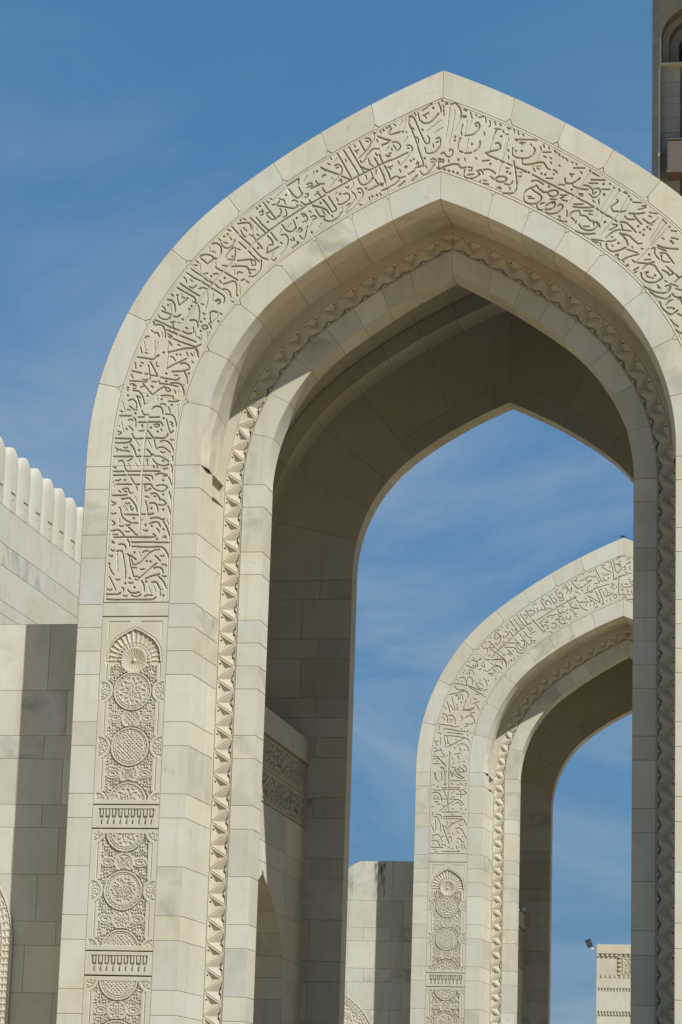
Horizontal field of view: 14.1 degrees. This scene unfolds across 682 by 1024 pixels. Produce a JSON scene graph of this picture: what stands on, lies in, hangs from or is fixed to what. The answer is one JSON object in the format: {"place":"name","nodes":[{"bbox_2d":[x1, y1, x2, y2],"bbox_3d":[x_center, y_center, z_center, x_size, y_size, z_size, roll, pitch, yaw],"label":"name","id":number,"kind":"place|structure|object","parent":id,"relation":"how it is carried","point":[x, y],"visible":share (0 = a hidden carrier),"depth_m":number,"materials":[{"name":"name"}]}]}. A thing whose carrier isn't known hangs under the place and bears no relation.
{"place":"outdoors","nodes":[
{"label":"outdoors","id":0,"kind":"place"},
{"bbox_2d":[0,0,651,1023],"label":"sky","id":1,"kind":"structure","parent":0,"point":[124,123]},
{"bbox_2d":[596,944,630,1023],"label":"carved pier","id":2,"kind":"structure","parent":0,"point":[613,989],"depth_m":76.93,"materials":[{"name":"stone"}]},
{"bbox_2d":[585,939,596,949],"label":"floodlight","id":3,"kind":"object","parent":2,"relation":"attached to","point":[588,942],"visible":1,"depth_m":77.37,"materials":[{"name":"black metal"}]},
{"label":"plaza","id":4,"kind":"structure","parent":0,"visible":0},
{"bbox_2d":[0,437,83,623],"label":"crenellated wall","id":5,"kind":"structure","parent":4,"relation":"on","point":[41,523],"depth_m":46.57,"materials":[{"name":"white stone"}]},
{"bbox_2d":[0,624,98,1023],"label":"flank wall","id":6,"kind":"structure","parent":4,"relation":"on","point":[37,669],"depth_m":35.22,"materials":[{"name":"stone"}]},
{"bbox_2d":[56,70,681,1023],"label":"portal arch","id":7,"kind":"structure","parent":4,"relation":"on","point":[326,340],"depth_m":35.40,"materials":[{"name":"stone"}]},
{"bbox_2d":[344,861,413,1023],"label":"flank wall","id":8,"kind":"structure","parent":4,"relation":"on","point":[378,946],"depth_m":60.46,"materials":[{"name":"stone"}]},
{"bbox_2d":[410,538,632,1023],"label":"portal arch","id":9,"kind":"structure","parent":4,"relation":"on","point":[531,694],"depth_m":60.57,"materials":[{"name":"stone"}]},
{"bbox_2d":[519,906,526,911],"bbox_3d":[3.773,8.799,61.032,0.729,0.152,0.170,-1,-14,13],"label":"floodlight","id":10,"kind":"object","parent":9,"relation":"attached to","point":[522,908],"visible":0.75,"depth_m":60.92,"materials":[{"name":"black metal"}]},
{"bbox_2d":[652,0,681,195],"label":"minaret","id":11,"kind":"object","parent":4,"relation":"on","point":[666,92],"visible":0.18,"depth_m":111.78,"materials":[{"name":"stone"}]}
]}

